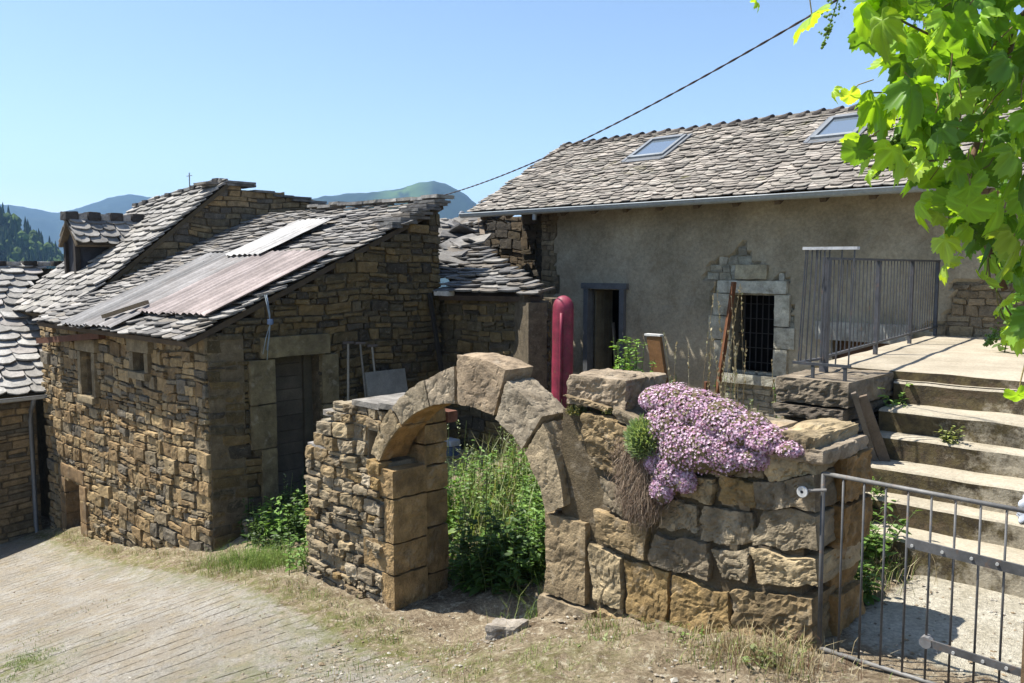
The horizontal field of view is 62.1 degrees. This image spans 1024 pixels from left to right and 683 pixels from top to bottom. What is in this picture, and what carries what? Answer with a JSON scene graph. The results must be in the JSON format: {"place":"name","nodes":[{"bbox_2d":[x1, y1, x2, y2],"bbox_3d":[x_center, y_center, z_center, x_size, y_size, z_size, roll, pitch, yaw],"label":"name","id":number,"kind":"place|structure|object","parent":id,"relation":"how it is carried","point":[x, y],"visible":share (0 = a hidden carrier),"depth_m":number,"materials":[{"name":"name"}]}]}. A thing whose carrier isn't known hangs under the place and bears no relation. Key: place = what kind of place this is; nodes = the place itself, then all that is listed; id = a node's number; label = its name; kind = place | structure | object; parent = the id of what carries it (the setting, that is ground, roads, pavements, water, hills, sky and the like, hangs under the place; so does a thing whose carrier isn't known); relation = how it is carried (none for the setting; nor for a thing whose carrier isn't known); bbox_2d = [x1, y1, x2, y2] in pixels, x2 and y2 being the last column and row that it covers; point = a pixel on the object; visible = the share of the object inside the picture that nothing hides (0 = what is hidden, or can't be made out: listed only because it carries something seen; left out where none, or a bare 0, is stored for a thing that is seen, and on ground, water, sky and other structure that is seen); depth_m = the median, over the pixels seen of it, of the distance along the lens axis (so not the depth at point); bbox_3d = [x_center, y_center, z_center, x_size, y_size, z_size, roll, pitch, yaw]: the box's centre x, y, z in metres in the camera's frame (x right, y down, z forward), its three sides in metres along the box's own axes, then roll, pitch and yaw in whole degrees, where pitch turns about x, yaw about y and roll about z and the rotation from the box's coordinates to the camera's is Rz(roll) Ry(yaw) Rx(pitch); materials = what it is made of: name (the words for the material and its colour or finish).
{"place":"outdoors","nodes":[
{"label":"outdoors","id":0,"kind":"place"},
{"bbox_2d":[0,225,42,260],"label":"hillside","id":1,"kind":"structure","parent":0,"point":[2,228],"depth_m":505.65,"materials":[{"name":"green plant"}]},
{"bbox_2d":[0,202,63,268],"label":"forest","id":2,"kind":"object","parent":1,"relation":"on","point":[33,244],"visible":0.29,"depth_m":499.11,"materials":[{"name":"green plant"}]},
{"bbox_2d":[0,194,151,253],"bbox_3d":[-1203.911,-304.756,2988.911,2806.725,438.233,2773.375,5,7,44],"label":"hills","id":3,"kind":"structure","parent":0,"point":[48,224],"depth_m":2741.12,"materials":[{"name":"blue"}]},
{"bbox_2d":[312,181,476,287],"bbox_3d":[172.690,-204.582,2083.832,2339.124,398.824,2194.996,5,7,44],"label":"hills","id":4,"kind":"structure","parent":0,"point":[460,201],"depth_m":1972.83,"materials":[{"name":"blue"}]},
{"bbox_2d":[0,448,1023,682],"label":"ground","id":5,"kind":"structure","parent":0,"point":[42,558],"depth_m":6.75,"materials":[{"name":"beige concrete"}]},
{"bbox_2d":[0,261,63,543],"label":"side house","id":6,"kind":"structure","parent":5,"relation":"on","point":[22,390],"depth_m":14.42,"materials":[{"name":"stone"}]},
{"bbox_2d":[12,173,332,516],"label":"dormer house","id":7,"kind":"structure","parent":5,"relation":"on","point":[100,250],"depth_m":15.69,"materials":[{"name":"stone"}]},
{"bbox_2d":[32,194,453,551],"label":"stone barn","id":8,"kind":"structure","parent":5,"relation":"on","point":[181,410],"depth_m":11.70,"materials":[{"name":"brown stone"}]},
{"bbox_2d":[60,462,90,536],"bbox_3d":[-6.899,2.891,13.776,1.113,1.803,0.397,5,7,44],"label":"low doorway","id":9,"kind":"structure","parent":8,"relation":"in","point":[72,500],"depth_m":13.85,"materials":[{"name":"stone"}]},
{"bbox_2d":[74,339,101,404],"bbox_3d":[-6.254,0.423,12.921,0.781,0.971,0.500,5,7,44],"label":"window","id":10,"kind":"structure","parent":8,"relation":"in","point":[92,345],"depth_m":12.70,"materials":[{"name":"stone"}]},
{"bbox_2d":[126,339,154,380],"bbox_3d":[-4.880,0.216,11.583,0.701,0.561,0.500,5,7,44],"label":"window","id":11,"kind":"structure","parent":8,"relation":"in","point":[134,347],"depth_m":11.37,"materials":[{"name":"stone"}]},
{"bbox_2d":[263,295,273,359],"bbox_3d":[-3.067,-0.174,10.674,0.140,0.823,0.063,-1,5,-7],"label":"twine","id":12,"kind":"object","parent":8,"relation":"hanging from","point":[270,322],"visible":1,"depth_m":10.66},
{"bbox_2d":[247,333,338,507],"bbox_3d":[-3.036,1.046,11.387,0.659,2.302,1.343,5,7,44],"label":"plank door","id":13,"kind":"structure","parent":8,"relation":"in","point":[285,380],"depth_m":11.31,"materials":[{"name":"brown wood"}]},
{"bbox_2d":[427,293,443,371],"bbox_3d":[-1.102,0.083,12.626,0.343,1.611,0.062,3,6,27],"label":"dark pole","id":14,"kind":"object","parent":8,"relation":"attached to","point":[435,332],"visible":0.64,"depth_m":12.61,"materials":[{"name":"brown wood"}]},
{"bbox_2d":[445,0,836,194],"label":"power cable","id":15,"kind":"object","parent":8,"relation":"attached to","point":[746,52],"visible":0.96,"depth_m":7.46,"materials":[{"name":"black rubber"}]},
{"bbox_2d":[242,514,269,534],"bbox_3d":[-3.228,2.308,10.712,0.332,0.224,0.199,-4,6,-35],"label":"loose stone","id":16,"kind":"object","parent":5,"relation":"on","point":[246,528],"visible":0.27,"depth_m":10.61,"materials":[{"name":"grey stone"}]},
{"bbox_2d":[236,467,308,556],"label":"doorway weeds","id":17,"kind":"object","parent":5,"relation":"on","point":[251,537],"visible":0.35,"depth_m":10.19,"materials":[{"name":"green plant"}]},
{"bbox_2d":[282,530,308,575],"bbox_3d":[-1.953,1.998,8.317,0.586,0.450,0.568,-2,5,-18],"label":"ramp weed","id":18,"kind":"object","parent":5,"relation":"on","point":[299,553],"visible":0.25,"depth_m":8.24,"materials":[{"name":"green plant"}]},
{"bbox_2d":[342,341,353,400],"bbox_3d":[-2.187,0.946,11.549,0.150,1.878,0.342,-2,5,-21],"label":"tool handle","id":19,"kind":"object","parent":5,"relation":"on","point":[348,342],"visible":0.57,"depth_m":11.57,"materials":[{"name":"grey wood"}]},
{"bbox_2d":[355,342,366,397],"bbox_3d":[-2.021,0.888,11.745,0.292,1.757,0.151,5,7,44],"label":"tool handle","id":20,"kind":"object","parent":5,"relation":"on","point":[359,343],"visible":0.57,"depth_m":11.74,"materials":[{"name":"grey wood"}]},
{"bbox_2d":[366,344,376,370],"bbox_3d":[-1.883,0.900,11.891,0.292,1.707,0.151,5,7,44],"label":"tool handle","id":21,"kind":"object","parent":5,"relation":"on","point":[373,345],"visible":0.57,"depth_m":11.88,"materials":[{"name":"grey wood"}]},
{"bbox_2d":[364,368,407,396],"bbox_3d":[-1.709,1.029,11.986,0.279,1.236,0.700,5,7,44],"label":"leaning board","id":22,"kind":"object","parent":5,"relation":"on","point":[385,382],"visible":0.36,"depth_m":11.98,"materials":[{"name":"grey wood"}]},
{"bbox_2d":[445,437,460,455],"bbox_3d":[-0.910,1.672,12.623,0.262,0.454,0.204,5,7,44],"label":"plastic drum","id":23,"kind":"object","parent":5,"relation":"on","point":[454,446],"visible":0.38,"depth_m":12.52,"materials":[{"name":"plastic"}]},
{"bbox_2d":[0,531,937,682],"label":"grass","id":24,"kind":"structure","parent":5,"relation":"on","point":[270,560],"depth_m":5.45,"materials":[{"name":"green plant"}]},
{"bbox_2d":[432,206,555,456],"bbox_3d":[-0.493,-0.138,14.786,6.153,4.543,3.980,5,7,44],"label":"lean to","id":25,"kind":"object","parent":5,"relation":"on","point":[492,299],"visible":0.52,"depth_m":12.54,"materials":[{"name":"stone"}]},
{"bbox_2d":[250,376,758,601],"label":"garden weeds","id":26,"kind":"object","parent":5,"relation":"on","point":[509,551],"visible":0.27,"depth_m":8.06,"materials":[{"name":"green plant"}]},
{"bbox_2d":[485,618,527,639],"bbox_3d":[-0.034,1.965,5.796,0.275,0.149,0.159,3,6,28],"label":"loose stone","id":27,"kind":"object","parent":5,"relation":"on","point":[497,628],"visible":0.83,"depth_m":5.76,"materials":[{"name":"grey stone"}]},
{"bbox_2d":[552,295,573,419],"bbox_3d":[0.663,0.561,11.092,0.294,2.320,0.284,5,7,44],"label":"upright canoe","id":28,"kind":"object","parent":5,"relation":"on","point":[562,336],"visible":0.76,"depth_m":10.95,"materials":[{"name":"paint"}]},
{"bbox_2d":[304,352,872,650],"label":"gateway wall","id":29,"kind":"structure","parent":5,"relation":"on","point":[735,550],"depth_m":5.68,"materials":[{"name":"stone"}]},
{"bbox_2d":[443,408,457,422],"bbox_3d":[-0.590,0.665,7.654,0.172,0.104,0.122,5,7,44],"label":"red brick","id":30,"kind":"object","parent":29,"relation":"attached to","point":[451,415],"visible":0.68,"depth_m":7.59,"materials":[{"name":"brick"}]},
{"bbox_2d":[565,404,591,415],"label":"moss clump","id":31,"kind":"object","parent":29,"relation":"on","point":[575,409],"visible":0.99,"depth_m":5.74,"materials":[{"name":"green plant"}]},
{"bbox_2d":[602,407,612,413],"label":"moss clump","id":32,"kind":"object","parent":29,"relation":"on","point":[608,412],"visible":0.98,"depth_m":5.53,"materials":[{"name":"green plant"}]},
{"bbox_2d":[600,413,677,534],"bbox_3d":[0.769,0.833,5.279,0.606,0.794,0.158,5,7,44],"label":"dry hanging plant","id":33,"kind":"object","parent":29,"relation":"attached to","point":[639,501],"visible":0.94,"depth_m":5.28,"materials":[{"name":"brown plant"}]},
{"bbox_2d":[638,382,804,503],"bbox_3d":[1.232,0.643,5.053,1.162,0.737,0.440,5,7,44],"label":"flowering stonecrop","id":34,"kind":"object","parent":29,"relation":"on","point":[693,430],"visible":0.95,"depth_m":4.98,"materials":[{"name":"pink plant"}]},
{"bbox_2d":[797,486,826,497],"bbox_3d":[1.652,0.806,4.606,0.145,0.060,0.189,5,7,44],"label":"wall disc","id":35,"kind":"object","parent":29,"relation":"attached to","point":[802,491],"depth_m":4.55,"materials":[{"name":"white metal"}]},
{"bbox_2d":[817,471,1023,682],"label":"metal gate","id":36,"kind":"structure","parent":29,"relation":"attached to","point":[926,641],"depth_m":4.20,"materials":[{"name":"metal"}]},
{"bbox_2d":[577,633,618,646],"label":"grassy tuft","id":37,"kind":"object","parent":5,"relation":"on","point":[605,634],"visible":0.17,"depth_m":5.16,"materials":[{"name":"green plant"}]},
{"bbox_2d":[609,335,655,371],"bbox_3d":[0.941,0.459,7.014,0.405,1.046,0.440,5,7,44],"label":"bright shrub","id":38,"kind":"object","parent":5,"relation":"on","point":[628,366],"visible":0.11,"depth_m":6.98,"materials":[{"name":"green plant"}]},
{"bbox_2d":[644,333,668,384],"bbox_3d":[1.599,0.688,8.998,0.430,1.535,0.136,2,6,23],"label":"rusty plate","id":39,"kind":"object","parent":5,"relation":"on","point":[655,347],"visible":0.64,"depth_m":8.95,"materials":[{"name":"metal"}]},
{"bbox_2d":[667,624,708,648],"bbox_3d":[1.039,1.786,4.971,0.267,0.172,0.318,0,5,1],"label":"foot weed","id":40,"kind":"object","parent":5,"relation":"on","point":[687,634],"visible":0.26,"depth_m":5.05,"materials":[{"name":"green plant"}]},
{"bbox_2d":[704,381,709,391],"bbox_3d":[1.835,0.693,8.025,0.055,0.630,0.055,-4,6,-35],"label":"rusty stake","id":41,"kind":"object","parent":5,"relation":"on","point":[705,385],"visible":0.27,"depth_m":7.98,"materials":[{"name":"metal"}]},
{"bbox_2d":[663,285,774,417],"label":"dry stalks","id":42,"kind":"object","parent":5,"relation":"on","point":[729,362],"visible":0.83,"depth_m":7.49,"materials":[{"name":"beige plant"}]},
{"bbox_2d":[716,282,736,394],"bbox_3d":[3.007,0.192,12.135,0.501,2.082,0.067,-4,6,-38],"label":"rusty bar","id":43,"kind":"object","parent":5,"relation":"on","point":[728,320],"visible":0.54,"depth_m":12.13,"materials":[{"name":"metal"}]},
{"bbox_2d":[676,379,778,417],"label":"back weeds","id":44,"kind":"object","parent":5,"relation":"on","point":[773,388],"depth_m":7.00,"materials":[{"name":"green plant"}]},
{"bbox_2d":[459,87,1023,418],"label":"farmhouse","id":45,"kind":"object","parent":5,"relation":"on","point":[667,231],"visible":0.59,"depth_m":12.62,"materials":[{"name":"stone"}]},
{"bbox_2d":[581,283,628,371],"bbox_3d":[1.695,0.179,14.262,0.930,2.320,0.581,5,7,44],"label":"open door","id":46,"kind":"structure","parent":45,"relation":"in","point":[605,332],"depth_m":14.34,"materials":[{"name":"grey wood"}]},
{"bbox_2d":[708,264,794,386],"bbox_3d":[3.546,-0.253,12.346,1.351,1.724,0.492,5,7,44],"label":"barred window","id":47,"kind":"structure","parent":45,"relation":"in","point":[762,313],"depth_m":12.36,"materials":[{"name":"stone"}]},
{"bbox_2d":[742,640,809,673],"bbox_3d":[1.352,1.708,4.523,0.352,0.201,0.341,5,7,44],"label":"foot weed","id":48,"kind":"object","parent":5,"relation":"on","point":[753,649],"visible":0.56,"depth_m":4.51,"materials":[{"name":"green plant"}]},
{"bbox_2d":[854,557,887,605],"bbox_3d":[2.126,1.476,5.317,0.415,0.314,0.463,5,7,44],"label":"wall fern","id":49,"kind":"object","parent":5,"relation":"on","point":[868,596],"depth_m":5.28,"materials":[{"name":"green plant"}]},
{"bbox_2d":[750,0,1023,401],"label":"grape vine","id":50,"kind":"object","parent":5,"relation":"on","point":[970,53],"visible":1,"depth_m":1.93,"materials":[{"name":"green plant"}]},
{"bbox_2d":[860,506,920,576],"bbox_3d":[2.339,1.317,5.750,0.603,0.443,0.556,-3,6,-31],"label":"wall fern","id":51,"kind":"object","parent":5,"relation":"on","point":[876,547],"depth_m":5.69,"materials":[{"name":"green plant"}]},
{"bbox_2d":[772,335,1023,597],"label":"concrete stair","id":52,"kind":"object","parent":5,"relation":"on","point":[958,382],"visible":0.53,"depth_m":6.28,"materials":[{"name":"stone"}]},
{"bbox_2d":[851,391,877,460],"bbox_3d":[2.708,0.834,6.379,0.458,0.949,0.046,-2,5,-22],"label":"leaning plank","id":53,"kind":"object","parent":52,"relation":"on","point":[861,418],"visible":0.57,"depth_m":6.30,"materials":[{"name":"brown wood"}]},
{"bbox_2d":[792,246,940,381],"bbox_3d":[3.873,-0.364,8.361,0.474,1.046,4.931,4,6,38],"label":"steel railing","id":54,"kind":"object","parent":52,"relation":"on","point":[823,364],"visible":0.94,"depth_m":7.47,"materials":[{"name":"metal"}]},
{"bbox_2d":[857,394,890,461],"bbox_3d":[2.782,0.849,6.379,0.461,0.931,0.066,-1,5,-12],"label":"leaning plank","id":55,"kind":"object","parent":52,"relation":"on","point":[875,432],"visible":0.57,"depth_m":6.33,"materials":[{"name":"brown wood"}]},
{"bbox_2d":[870,476,895,516],"bbox_3d":[2.596,1.135,6.138,0.403,0.355,0.422,5,7,44],"label":"wall fern","id":56,"kind":"object","parent":52,"relation":"on","point":[876,491],"depth_m":6.09,"materials":[{"name":"green plant"}]},
{"bbox_2d":[877,382,912,407],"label":"wall fern","id":57,"kind":"object","parent":52,"relation":"on","point":[895,400],"depth_m":6.74,"materials":[{"name":"green plant"}]},
{"bbox_2d":[933,424,964,443],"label":"step weed","id":58,"kind":"object","parent":52,"relation":"on","point":[945,437],"visible":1,"depth_m":6.17,"materials":[{"name":"green plant"}]},
{"bbox_2d":[992,301,1022,352],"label":"landing shrub","id":59,"kind":"object","parent":52,"relation":"on","point":[1000,348],"visible":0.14,"depth_m":8.39,"materials":[{"name":"green plant"}]},
{"bbox_2d":[1020,627,1023,682],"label":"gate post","id":60,"kind":"object","parent":5,"relation":"on","point":[1022,672],"visible":1,"depth_m":3.87,"materials":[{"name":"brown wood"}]},
{"bbox_2d":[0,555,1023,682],"bbox_3d":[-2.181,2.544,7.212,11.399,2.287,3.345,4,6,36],"label":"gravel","id":61,"kind":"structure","parent":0,"point":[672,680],"depth_m":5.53,"materials":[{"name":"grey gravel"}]},
{"bbox_2d":[0,0,1023,216],"label":"sky","id":62,"kind":"structure","parent":0,"point":[100,100],"materials":[{"name":"blue"}]},
{"bbox_2d":[1016,495,1023,523],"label":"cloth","id":63,"kind":"object","parent":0,"point":[1020,515],"visible":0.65,"depth_m":5.47,"materials":[{"name":"white fabric"}]}
]}

